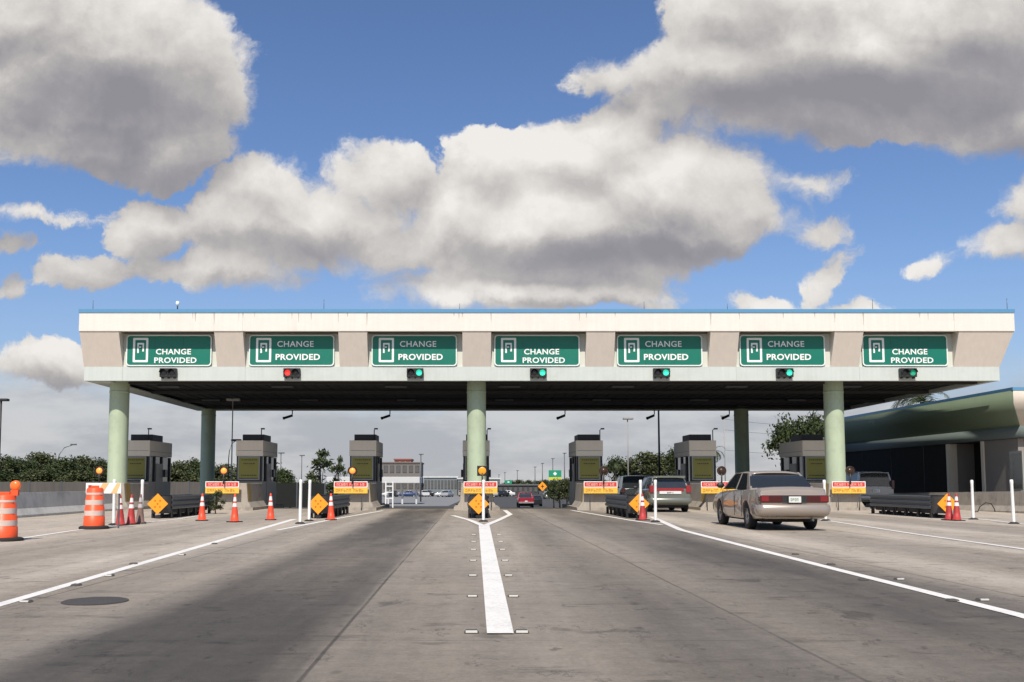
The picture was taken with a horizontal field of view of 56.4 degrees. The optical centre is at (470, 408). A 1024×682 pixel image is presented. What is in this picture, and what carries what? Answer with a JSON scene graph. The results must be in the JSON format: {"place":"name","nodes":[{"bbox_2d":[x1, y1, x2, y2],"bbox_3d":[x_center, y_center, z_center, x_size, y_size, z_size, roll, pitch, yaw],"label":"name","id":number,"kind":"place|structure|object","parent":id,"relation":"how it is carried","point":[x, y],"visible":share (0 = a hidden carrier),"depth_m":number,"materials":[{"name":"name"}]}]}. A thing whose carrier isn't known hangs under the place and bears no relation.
{"place":"outdoors","nodes":[
{"label":"outdoors","id":0,"kind":"place"},
{"bbox_2d":[327,492,459,505],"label":"parking lot","id":1,"kind":"structure","parent":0,"point":[432,501],"depth_m":170.44,"materials":[{"name":"grey asphalt"}]},
{"bbox_2d":[326,477,421,503],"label":"white canopy","id":2,"kind":"object","parent":1,"relation":"on","point":[402,480],"visible":0.42,"depth_m":139.62,"materials":[{"name":"white metal"}]},
{"bbox_2d":[382,462,423,492],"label":"office building","id":3,"kind":"structure","parent":1,"relation":"on","point":[400,469],"depth_m":259.39,"materials":[{"name":"beige concrete"}]},
{"bbox_2d":[423,476,458,495],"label":"white hall","id":4,"kind":"structure","parent":1,"relation":"on","point":[437,484],"depth_m":239.17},
{"bbox_2d":[0,509,1023,681],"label":"road","id":5,"kind":"structure","parent":0,"point":[380,596],"depth_m":10.44,"materials":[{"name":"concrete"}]},
{"bbox_2d":[0,492,23,541],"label":"traffic drum","id":6,"kind":"object","parent":5,"relation":"on","point":[8,520],"visible":1,"depth_m":20.95,"materials":[{"name":"orange plastic"}]},
{"bbox_2d":[16,491,116,517],"bbox_3d":[-17.108,2.890,26.403,0.905,0.920,37.117,0,-5,1],"label":"jersey barrier","id":7,"kind":"object","parent":5,"relation":"on","point":[32,504],"visible":0.56,"depth_m":38.15,"materials":[{"name":"concrete"}]},
{"bbox_2d":[78,485,108,529],"bbox_3d":[-10.511,2.765,26.649,0.810,1.210,0.810,0,-5,0],"label":"traffic drum","id":8,"kind":"object","parent":5,"relation":"on","point":[94,514],"visible":1,"depth_m":26.45,"materials":[{"name":"orange plastic"}]},
{"bbox_2d":[61,597,128,604],"bbox_3d":[-4.041,2.073,10.264,0.690,0.008,0.690,0,-5,0],"label":"manhole cover","id":9,"kind":"object","parent":5,"relation":"on","point":[93,600],"visible":1,"depth_m":10.26,"materials":[{"name":"metal"}]},
{"bbox_2d":[86,483,121,527],"bbox_3d":[-10.421,2.760,27.043,1.000,1.280,0.067,0,-5,0],"label":"barricade board","id":10,"kind":"object","parent":5,"relation":"on","point":[111,488],"visible":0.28,"depth_m":27.05,"materials":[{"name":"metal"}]},
{"bbox_2d":[111,495,129,525],"bbox_3d":[-10.584,3.077,28.807,0.380,0.925,0.380,-3,-4,26],"label":"traffic cone","id":11,"kind":"object","parent":5,"relation":"on","point":[121,521],"visible":0.79,"depth_m":28.73,"materials":[{"name":"orange plastic"}]},
{"bbox_2d":[125,494,139,524],"bbox_3d":[-10.489,3.131,29.483,0.380,0.925,0.380,-2,-6,20],"label":"traffic cone","id":12,"kind":"object","parent":5,"relation":"on","point":[131,517],"visible":0.94,"depth_m":29.40,"materials":[{"name":"plastic"}]},
{"bbox_2d":[116,483,151,509],"bbox_3d":[-17.100,4.598,48.489,2.160,1.580,7.400,0,-5,0],"label":"island barrier","id":13,"kind":"object","parent":5,"relation":"on","point":[129,489],"visible":0.34,"depth_m":46.12,"materials":[{"name":"concrete"}]},
{"bbox_2d":[136,494,145,523],"bbox_3d":[-10.447,3.184,30.170,0.380,0.925,0.380,2,-6,-18],"label":"traffic cone","id":14,"kind":"object","parent":5,"relation":"on","point":[140,516],"visible":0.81,"depth_m":30.09,"materials":[{"name":"plastic"}]},
{"bbox_2d":[0,519,295,605],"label":"lane line","id":15,"kind":"object","parent":5,"relation":"on","point":[6,602],"visible":1,"depth_m":14.03,"materials":[{"name":"white paint"}]},
{"bbox_2d":[148,494,212,517],"bbox_3d":[-11.294,3.753,37.269,0.869,0.905,5.744,0,-5,0],"label":"crash cushion","id":16,"kind":"object","parent":5,"relation":"on","point":[180,505],"visible":0.91,"depth_m":35.74,"materials":[{"name":"metal"}]},
{"bbox_2d":[195,493,207,520],"bbox_3d":[-9.130,3.363,32.441,0.380,0.925,0.380,1,-5,-8],"label":"traffic cone","id":17,"kind":"object","parent":5,"relation":"on","point":[201,516],"visible":1,"depth_m":32.35,"materials":[{"name":"orange plastic"}]},
{"bbox_2d":[207,490,225,513],"bbox_3d":[-10.622,3.985,39.655,0.863,1.203,0.856,0,-5,0],"label":"green shrub","id":18,"kind":"object","parent":5,"relation":"on","point":[217,494],"visible":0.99,"depth_m":39.64,"materials":[{"name":"green plant"}]},
{"bbox_2d":[205,481,238,504],"bbox_3d":[-11.644,4.109,44.697,1.580,1.360,0.077,0,-5,0],"label":"island notice","id":19,"kind":"object","parent":5,"relation":"on","point":[211,487],"visible":0.95,"depth_m":44.70,"materials":[{"name":"metal"}]},
{"bbox_2d":[226,494,242,521],"bbox_3d":[-7.731,3.271,31.272,0.380,0.925,0.380,-3,-7,25],"label":"traffic cone","id":20,"kind":"object","parent":5,"relation":"on","point":[234,516],"visible":0.98,"depth_m":31.18,"materials":[{"name":"orange plastic"}]},
{"bbox_2d":[207,483,283,509],"bbox_3d":[-11.300,4.598,48.489,2.160,1.580,7.400,0,-5,0],"label":"island barrier","id":21,"kind":"object","parent":5,"relation":"on","point":[249,496],"visible":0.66,"depth_m":45.05,"materials":[{"name":"concrete"}]},
{"bbox_2d":[265,493,275,519],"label":"traffic cone","id":22,"kind":"object","parent":5,"relation":"on","point":[270,514],"visible":1,"depth_m":32.98,"materials":[{"name":"orange plastic"}]},
{"bbox_2d":[295,480,304,523],"bbox_3d":[-5.355,2.942,30.034,0.320,1.387,0.320,1,-5,-8],"label":"marker post","id":23,"kind":"object","parent":5,"relation":"on","point":[300,502],"visible":1,"depth_m":29.99,"materials":[{"name":"white plastic"}]},
{"bbox_2d":[311,494,349,517],"bbox_3d":[-5.494,3.753,37.269,0.869,0.905,5.744,0,-5,0],"label":"crash cushion","id":24,"kind":"object","parent":5,"relation":"on","point":[319,504],"visible":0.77,"depth_m":35.49,"materials":[{"name":"grey metal"}]},
{"bbox_2d":[334,481,367,509],"bbox_3d":[-5.612,4.109,44.697,1.580,1.360,0.077,0,-5,0],"label":"island notice","id":25,"kind":"object","parent":5,"relation":"on","point":[340,487],"visible":1,"depth_m":44.70,"materials":[{"name":"metal"}]},
{"bbox_2d":[338,483,389,509],"bbox_3d":[-5.500,4.598,48.489,2.160,1.580,7.400,0,-5,0],"label":"island barrier","id":26,"kind":"object","parent":5,"relation":"on","point":[370,500],"visible":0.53,"depth_m":45.01,"materials":[{"name":"concrete"}]},
{"bbox_2d":[454,483,499,509],"bbox_3d":[0.300,4.598,48.489,2.160,1.580,7.400,0,-5,0],"label":"island barrier","id":27,"kind":"object","parent":5,"relation":"on","point":[462,504],"visible":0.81,"depth_m":44.99,"materials":[{"name":"concrete"}]},
{"bbox_2d":[467,494,488,517],"bbox_3d":[0.306,3.753,37.269,0.869,0.905,5.744,0,-5,0],"label":"crash cushion","id":28,"kind":"object","parent":5,"relation":"on","point":[474,504],"visible":0.91,"depth_m":34.49,"materials":[{"name":"black rubber"}]},
{"bbox_2d":[464,481,496,495],"bbox_3d":[0.475,4.109,44.697,1.580,1.360,0.077,0,-5,0],"label":"island notice","id":29,"kind":"object","parent":5,"relation":"on","point":[476,487],"visible":0.94,"depth_m":44.70,"materials":[{"name":"metal"}]},
{"bbox_2d":[479,480,487,521],"bbox_3d":[0.437,3.074,31.706,0.320,1.387,0.320,-1,-5,12],"label":"marker post","id":30,"kind":"object","parent":5,"relation":"on","point":[483,501],"visible":1,"depth_m":31.66,"materials":[{"name":"white plastic"}]},
{"bbox_2d":[479,525,513,632],"bbox_3d":[0.361,2.724,18.573,0.328,0.001,21.161,0,-5,0],"label":"lane line","id":31,"kind":"object","parent":5,"relation":"on","point":[498,619],"visible":1,"depth_m":11.32,"materials":[{"name":"white paint"}]},
{"bbox_2d":[562,483,614,509],"bbox_3d":[6.100,4.598,48.489,2.160,1.580,7.400,0,-5,0],"label":"island barrier","id":32,"kind":"object","parent":5,"relation":"on","point":[589,501],"visible":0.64,"depth_m":45.01,"materials":[{"name":"concrete"}]},
{"bbox_2d":[584,481,617,493],"bbox_3d":[6.115,4.109,44.697,1.580,1.360,0.077,0,-5,0],"label":"island notice","id":33,"kind":"object","parent":5,"relation":"on","point":[599,487],"visible":0.99,"depth_m":44.70,"materials":[{"name":"metal"}]},
{"bbox_2d":[605,494,648,517],"bbox_3d":[6.106,3.753,37.269,0.869,0.905,5.744,0,-5,0],"label":"crash cushion","id":34,"kind":"object","parent":5,"relation":"on","point":[627,505],"visible":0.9,"depth_m":35.90,"materials":[{"name":"grey metal"}]},
{"bbox_2d":[635,493,649,520],"bbox_3d":[5.936,3.395,32.843,0.380,0.925,0.380,0,-4,-17],"label":"traffic cone","id":35,"kind":"object","parent":5,"relation":"on","point":[642,514],"visible":1,"depth_m":32.76,"materials":[{"name":"plastic"}]},
{"bbox_2d":[651,480,659,521],"bbox_3d":[6.121,3.058,31.505,0.320,1.387,0.320,3,-5,-30],"label":"marker post","id":36,"kind":"object","parent":5,"relation":"on","point":[655,501],"visible":0.98,"depth_m":31.46,"materials":[{"name":"white plastic"}]},
{"bbox_2d":[633,475,692,511],"bbox_3d":[8.800,3.905,43.997,2.313,1.657,4.565,0,-5,0],"label":"wagon car","id":37,"kind":"object","parent":5,"relation":"on","point":[673,492],"visible":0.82,"depth_m":42.04,"materials":[{"name":"grey paint"}]},
{"bbox_2d":[688,483,737,509],"bbox_3d":[11.900,4.598,48.489,2.160,1.580,7.400,0,-5,0],"label":"island barrier","id":38,"kind":"object","parent":5,"relation":"on","point":[699,499],"visible":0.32,"depth_m":45.98,"materials":[{"name":"concrete"}]},
{"bbox_2d":[701,481,734,509],"bbox_3d":[11.616,4.109,44.697,1.580,1.360,0.077,0,-5,0],"label":"island notice","id":39,"kind":"object","parent":5,"relation":"on","point":[707,487],"visible":0.67,"depth_m":44.70,"materials":[{"name":"metal"}]},
{"bbox_2d":[713,471,831,528],"bbox_3d":[8.660,2.659,28.006,2.377,1.634,5.363,0,-5,0],"label":"sedan car","id":40,"kind":"object","parent":5,"relation":"on","point":[776,497],"visible":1,"depth_m":26.13,"materials":[{"name":"beige paint"}]},
{"bbox_2d":[650,517,1023,617],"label":"lane line","id":41,"kind":"object","parent":5,"relation":"on","point":[1013,613],"visible":0.96,"depth_m":12.68,"materials":[{"name":"white paint"}]},
{"bbox_2d":[810,483,869,509],"bbox_3d":[17.700,4.598,48.489,2.160,1.580,7.400,0,-5,0],"label":"island barrier","id":42,"kind":"object","parent":5,"relation":"on","point":[848,501],"visible":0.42,"depth_m":45.00,"materials":[{"name":"concrete"}]},
{"bbox_2d":[832,481,865,509],"bbox_3d":[17.759,4.109,44.697,1.580,1.360,0.077,0,-5,0],"label":"island notice","id":43,"kind":"object","parent":5,"relation":"on","point":[859,487],"visible":1,"depth_m":44.70,"materials":[{"name":"metal"}]},
{"bbox_2d":[869,494,953,517],"bbox_3d":[17.256,3.753,37.269,0.869,0.905,5.744,0,-5,0],"label":"crash cushion","id":44,"kind":"object","parent":5,"relation":"on","point":[933,506],"visible":0.96,"depth_m":36.63,"materials":[{"name":"grey metal"}]},
{"bbox_2d":[819,519,1023,548],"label":"lane line","id":45,"kind":"object","parent":5,"relation":"on","point":[931,536],"visible":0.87,"depth_m":22.64,"materials":[{"name":"white paint"}]},
{"bbox_2d":[941,493,952,519],"bbox_3d":[16.506,3.396,32.851,0.380,0.925,0.380,2,-5,-4],"label":"traffic cone","id":46,"kind":"object","parent":5,"relation":"on","point":[948,514],"visible":0.94,"depth_m":32.78,"materials":[{"name":"plastic"}]},
{"bbox_2d":[948,493,965,520],"bbox_3d":[16.561,3.364,32.446,0.380,0.925,0.380,3,-6,-13],"label":"traffic cone","id":47,"kind":"object","parent":5,"relation":"on","point":[956,514],"visible":1,"depth_m":32.36,"materials":[{"name":"plastic"}]},
{"bbox_2d":[969,480,978,519],"bbox_3d":[17.702,3.221,33.575,0.320,1.387,0.320,2,-5,-25],"label":"marker post","id":48,"kind":"object","parent":5,"relation":"on","point":[972,501],"visible":1,"depth_m":33.53,"materials":[{"name":"white plastic"}]},
{"bbox_2d":[1008,480,1019,523],"bbox_3d":[17.099,2.942,30.038,0.320,1.387,0.320,2,-6,-29],"label":"marker post","id":49,"kind":"object","parent":5,"relation":"on","point":[1012,502],"visible":1,"depth_m":30.00,"materials":[{"name":"white plastic"}]},
{"bbox_2d":[0,0,1023,483],"label":"sky","id":50,"kind":"structure","parent":0,"point":[155,154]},
{"bbox_2d":[497,484,538,495],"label":"shed","id":51,"kind":"structure","parent":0,"point":[518,488],"depth_m":231.13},
{"bbox_2d":[273,491,875,508],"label":"road","id":52,"kind":"structure","parent":0,"point":[505,502],"depth_m":126.63,"materials":[{"name":"grey asphalt"}]},
{"bbox_2d":[127,428,171,500],"bbox_3d":[-17.100,3.274,50.444,1.600,4.252,3.770,0,-5,0],"label":"toll booth","id":53,"kind":"object","parent":52,"relation":"on","point":[149,458],"visible":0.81,"depth_m":49.42,"materials":[{"name":"grey metal"}]},
{"bbox_2d":[155,464,162,494],"bbox_3d":[-16.428,3.924,50.247,0.024,2.000,0.960,0,-4,0],"label":"door","id":54,"kind":"structure","parent":53,"relation":"in","point":[158,490],"depth_m":50.15,"materials":[{"name":"grey metal"}]},
{"bbox_2d":[236,428,277,504],"bbox_3d":[-11.300,3.274,50.444,1.600,4.252,3.770,0,-5,0],"label":"toll booth","id":55,"kind":"object","parent":52,"relation":"on","point":[256,454],"visible":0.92,"depth_m":48.78,"materials":[{"name":"grey metal"}]},
{"bbox_2d":[266,464,270,501],"bbox_3d":[-10.628,3.924,50.247,0.024,2.000,0.960,0,-4,0],"label":"door","id":56,"kind":"structure","parent":55,"relation":"in","point":[268,465],"depth_m":50.10,"materials":[{"name":"grey metal"}]},
{"bbox_2d":[349,428,382,503],"bbox_3d":[-5.500,3.274,50.444,1.600,4.252,3.770,0,-5,0],"label":"toll booth","id":57,"kind":"object","parent":52,"relation":"on","point":[366,453],"visible":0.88,"depth_m":48.76,"materials":[{"name":"grey metal"}]},
{"bbox_2d":[461,428,490,482],"bbox_3d":[0.300,3.274,50.444,1.600,4.252,3.770,0,-5,0],"label":"toll booth","id":58,"kind":"object","parent":52,"relation":"on","point":[464,471],"visible":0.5,"depth_m":48.74,"materials":[{"name":"grey metal"}]},
{"bbox_2d":[515,492,533,507],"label":"pickup truck","id":59,"kind":"object","parent":52,"relation":"on","point":[524,497],"visible":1,"depth_m":117.14,"materials":[{"name":"red paint"}]},
{"bbox_2d":[78,298,1014,506],"bbox_3d":[3.570,0.686,53.887,43.760,10.252,19.510,0,-5,0],"label":"toll plaza canopy","id":60,"kind":"object","parent":52,"relation":"on","point":[476,383],"visible":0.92,"depth_m":44.99,"materials":[{"name":"beige paint"}]},
{"bbox_2d":[159,368,176,378],"bbox_3d":[-14.220,-1.651,44.788,0.780,0.480,0.400,0,-5,0],"label":"lane signal","id":61,"kind":"object","parent":60,"relation":"attached to","point":[168,373],"visible":1,"depth_m":44.74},
{"bbox_2d":[126,335,211,365],"bbox_3d":[-14.250,-2.732,45.075,4.040,1.490,0.107,0,-5,0],"label":"lane sign","id":62,"kind":"object","parent":60,"relation":"attached to","point":[168,350],"visible":1,"depth_m":45.03,"materials":[{"name":"metal"}]},
{"bbox_2d":[249,335,334,365],"bbox_3d":[-8.450,-2.732,45.075,4.040,1.490,0.107,0,-5,0],"label":"lane sign","id":63,"kind":"object","parent":60,"relation":"attached to","point":[291,350],"visible":1,"depth_m":45.04,"materials":[{"name":"metal"}]},
{"bbox_2d":[283,368,300,378],"bbox_3d":[-8.400,-1.651,44.788,0.780,0.480,0.400,0,-5,0],"label":"lane signal","id":64,"kind":"object","parent":60,"relation":"attached to","point":[291,372],"visible":1,"depth_m":44.74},
{"bbox_2d":[371,335,456,365],"bbox_3d":[-2.650,-2.732,45.075,4.040,1.490,0.107,0,-5,0],"label":"lane sign","id":65,"kind":"object","parent":60,"relation":"attached to","point":[414,350],"visible":1,"depth_m":45.04,"materials":[{"name":"metal"}]},
{"bbox_2d":[407,368,423,378],"bbox_3d":[-2.600,-1.651,44.788,0.780,0.480,0.400,0,-5,0],"label":"lane signal","id":66,"kind":"object","parent":60,"relation":"attached to","point":[414,372],"visible":1,"depth_m":44.74,"materials":[{"name":"black plastic"}]},
{"bbox_2d":[494,335,579,365],"bbox_3d":[3.150,-2.732,45.075,4.040,1.490,0.107,0,-5,0],"label":"lane sign","id":67,"kind":"object","parent":60,"relation":"attached to","point":[536,350],"visible":1,"depth_m":45.03,"materials":[{"name":"metal"}]},
{"bbox_2d":[530,368,546,378],"bbox_3d":[3.200,-1.651,44.788,0.780,0.480,0.400,0,-5,0],"label":"lane signal","id":68,"kind":"object","parent":60,"relation":"attached to","point":[538,372],"visible":1,"depth_m":44.74,"materials":[{"name":"black plastic"}]},
{"bbox_2d":[616,335,702,365],"bbox_3d":[8.950,-2.732,45.075,4.040,1.490,0.107,0,-5,0],"label":"lane sign","id":69,"kind":"object","parent":60,"relation":"attached to","point":[659,350],"visible":1,"depth_m":45.04,"materials":[{"name":"metal"}]},
{"bbox_2d":[653,368,669,378],"bbox_3d":[9.000,-1.651,44.788,0.780,0.480,0.400,0,-5,0],"label":"lane signal","id":70,"kind":"object","parent":60,"relation":"attached to","point":[661,372],"visible":1,"depth_m":44.74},
{"bbox_2d":[739,335,824,365],"bbox_3d":[14.750,-2.732,45.075,4.040,1.490,0.107,0,-5,0],"label":"lane sign","id":71,"kind":"object","parent":60,"relation":"attached to","point":[781,350],"visible":1,"depth_m":45.04,"materials":[{"name":"metal"}]},
{"bbox_2d":[776,368,793,378],"bbox_3d":[14.800,-1.651,44.788,0.780,0.480,0.400,0,-5,0],"label":"lane signal","id":72,"kind":"object","parent":60,"relation":"attached to","point":[784,373],"visible":1,"depth_m":44.74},
{"bbox_2d":[861,335,947,365],"bbox_3d":[20.550,-2.732,45.075,4.040,1.490,0.107,0,-5,0],"label":"lane sign","id":73,"kind":"object","parent":60,"relation":"attached to","point":[904,350],"visible":0.98,"depth_m":45.03,"materials":[{"name":"metal"}]},
{"bbox_2d":[898,368,917,378],"bbox_3d":[20.600,-1.651,44.788,0.780,0.480,0.400,0,-5,0],"label":"lane signal","id":74,"kind":"object","parent":60,"relation":"attached to","point":[907,373],"visible":1,"depth_m":44.74,"materials":[{"name":"black plastic"}]},
{"bbox_2d":[569,428,603,503],"bbox_3d":[6.100,3.274,50.444,1.600,4.252,3.770,0,-5,0],"label":"toll booth","id":75,"kind":"object","parent":52,"relation":"on","point":[585,456],"visible":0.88,"depth_m":48.76,"materials":[{"name":"grey metal"}]},
{"bbox_2d":[615,475,653,507],"bbox_3d":[8.550,4.399,50.378,2.313,1.675,4.565,0,-5,0],"label":"dark car","id":76,"kind":"object","parent":52,"relation":"on","point":[625,484],"visible":0.27,"depth_m":48.63,"materials":[{"name":"grey paint"}]},
{"bbox_2d":[674,428,717,484],"bbox_3d":[11.900,3.274,50.444,1.600,4.252,3.770,0,-5,0],"label":"toll booth","id":77,"kind":"object","parent":52,"relation":"on","point":[695,457],"visible":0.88,"depth_m":48.77,"materials":[{"name":"beige concrete"}]},
{"bbox_2d":[779,434,825,482],"bbox_3d":[17.700,3.274,50.444,1.600,4.252,3.770,0,-5,0],"label":"toll booth","id":78,"kind":"object","parent":52,"relation":"on","point":[803,455],"visible":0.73,"depth_m":48.79,"materials":[{"name":"grey metal"}]},
{"bbox_2d":[846,472,894,505],"bbox_3d":[21.100,4.401,51.807,2.383,1.895,5.015,0,-5,0],"label":"minivan","id":79,"kind":"object","parent":52,"relation":"on","point":[879,482],"visible":0.33,"depth_m":49.65,"materials":[{"name":"silver metal"}]},
{"bbox_2d":[865,491,1023,512],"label":"jersey barrier","id":80,"kind":"object","parent":52,"relation":"on","point":[1000,501],"depth_m":43.25,"materials":[{"name":"concrete"}]},
{"bbox_3d":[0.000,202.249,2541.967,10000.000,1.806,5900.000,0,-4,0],"label":"ground","id":81,"kind":"structure","parent":0,"visible":0},
{"bbox_2d":[0,454,28,473],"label":"broadleaf tree","id":82,"kind":"object","parent":81,"relation":"on","point":[13,465],"visible":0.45,"depth_m":93.54,"materials":[{"name":"green plant"}]},
{"bbox_2d":[12,456,43,473],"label":"broadleaf tree","id":83,"kind":"object","parent":81,"relation":"on","point":[33,465],"visible":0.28,"depth_m":96.78,"materials":[{"name":"green plant"}]},
{"bbox_2d":[15,470,54,481],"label":"broadleaf tree","id":84,"kind":"object","parent":81,"relation":"on","point":[29,476],"visible":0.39,"depth_m":78.51,"materials":[{"name":"green plant"}]},
{"bbox_2d":[13,451,61,477],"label":"broadleaf tree","id":85,"kind":"object","parent":81,"relation":"on","point":[43,458],"visible":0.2,"depth_m":99.44,"materials":[{"name":"green plant"}]},
{"bbox_2d":[34,467,62,481],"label":"broadleaf tree","id":86,"kind":"object","parent":81,"relation":"on","point":[50,474],"visible":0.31,"depth_m":79.33,"materials":[{"name":"green plant"}]},
{"bbox_2d":[43,455,95,477],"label":"broadleaf tree","id":87,"kind":"object","parent":81,"relation":"on","point":[62,465],"visible":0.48,"depth_m":88.00,"materials":[{"name":"green plant"}]},
{"bbox_2d":[53,469,97,481],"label":"broadleaf tree","id":88,"kind":"object","parent":81,"relation":"on","point":[75,476],"visible":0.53,"depth_m":78.29,"materials":[{"name":"green plant"}]},
{"bbox_2d":[72,454,106,470],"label":"broadleaf tree","id":89,"kind":"object","parent":81,"relation":"on","point":[85,460],"visible":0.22,"depth_m":91.55,"materials":[{"name":"green plant"}]},
{"bbox_2d":[0,481,214,499],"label":"boundary fence","id":90,"kind":"object","parent":81,"relation":"on","point":[179,488],"visible":0.23,"depth_m":71.72,"materials":[{"name":"metal"}]},
{"bbox_2d":[171,460,194,475],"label":"broadleaf tree","id":91,"kind":"object","parent":81,"relation":"on","point":[179,465],"visible":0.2,"depth_m":100.39,"materials":[{"name":"green plant"}]},
{"bbox_2d":[171,469,197,481],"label":"broadleaf tree","id":92,"kind":"object","parent":81,"relation":"on","point":[175,473],"visible":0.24,"depth_m":78.57,"materials":[{"name":"green plant"}]},
{"bbox_2d":[181,457,199,470],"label":"broadleaf tree","id":93,"kind":"object","parent":81,"relation":"on","point":[194,463],"visible":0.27,"depth_m":103.38,"materials":[{"name":"green plant"}]},
{"bbox_2d":[193,466,235,481],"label":"broadleaf tree","id":94,"kind":"object","parent":81,"relation":"on","point":[218,476],"visible":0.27,"depth_m":78.20,"materials":[{"name":"green plant"}]},
{"bbox_2d":[276,483,325,507],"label":"boundary fence","id":95,"kind":"object","parent":81,"relation":"on","point":[287,494],"visible":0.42,"depth_m":81.66,"materials":[{"name":"metal"}]},
{"bbox_2d":[304,448,339,489],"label":"spiky tree","id":96,"kind":"object","parent":81,"relation":"on","point":[323,453],"visible":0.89,"depth_m":94.45,"materials":[{"name":"green plant"}]},
{"bbox_2d":[330,455,347,490],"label":"spiky tree","id":97,"kind":"object","parent":81,"relation":"on","point":[342,468],"visible":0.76,"depth_m":95.63,"materials":[{"name":"green plant"}]},
{"bbox_2d":[546,478,569,507],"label":"broadleaf tree","id":98,"kind":"object","parent":81,"relation":"on","point":[553,487],"visible":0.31,"depth_m":91.53,"materials":[{"name":"green plant"}]},
{"bbox_2d":[554,478,569,503],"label":"broadleaf tree","id":99,"kind":"object","parent":81,"relation":"on","point":[566,483],"visible":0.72,"depth_m":87.53,"materials":[{"name":"green plant"}]},
{"bbox_2d":[602,454,635,480],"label":"broadleaf tree","id":100,"kind":"object","parent":81,"relation":"on","point":[619,473],"visible":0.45,"depth_m":91.11,"materials":[{"name":"green plant"}]},
{"bbox_2d":[617,450,673,476],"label":"broadleaf tree","id":101,"kind":"object","parent":81,"relation":"on","point":[650,466],"visible":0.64,"depth_m":89.16,"materials":[{"name":"green plant"}]},
{"bbox_2d":[657,446,674,475],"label":"broadleaf tree","id":102,"kind":"object","parent":81,"relation":"on","point":[670,460],"visible":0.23,"depth_m":89.57,"materials":[{"name":"green plant"}]},
{"bbox_2d":[761,412,823,466],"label":"broadleaf tree","id":103,"kind":"object","parent":81,"relation":"on","point":[784,432],"visible":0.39,"depth_m":73.83,"materials":[{"name":"green plant"}]},
{"bbox_2d":[799,411,824,438],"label":"broadleaf tree","id":104,"kind":"object","parent":81,"relation":"on","point":[817,421],"visible":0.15,"depth_m":75.79,"materials":[{"name":"green plant"}]},
{"bbox_2d":[891,392,948,408],"bbox_3d":[29.476,2.736,62.590,4.127,8.214,3.967,0,-5,0],"label":"palm tree","id":105,"kind":"object","parent":81,"relation":"on","point":[921,399],"visible":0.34,"depth_m":62.65,"materials":[{"name":"green plant"}]},
{"bbox_2d":[844,387,1023,492],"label":"plaza building","id":106,"kind":"structure","parent":81,"relation":"on","point":[956,444],"depth_m":54.82,"materials":[{"name":"green paint"}]},
{"bbox_2d":[1009,451,1023,490],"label":"window","id":107,"kind":"structure","parent":106,"relation":"in","point":[1015,457],"depth_m":47.96,"materials":[{"name":"grey glass"}]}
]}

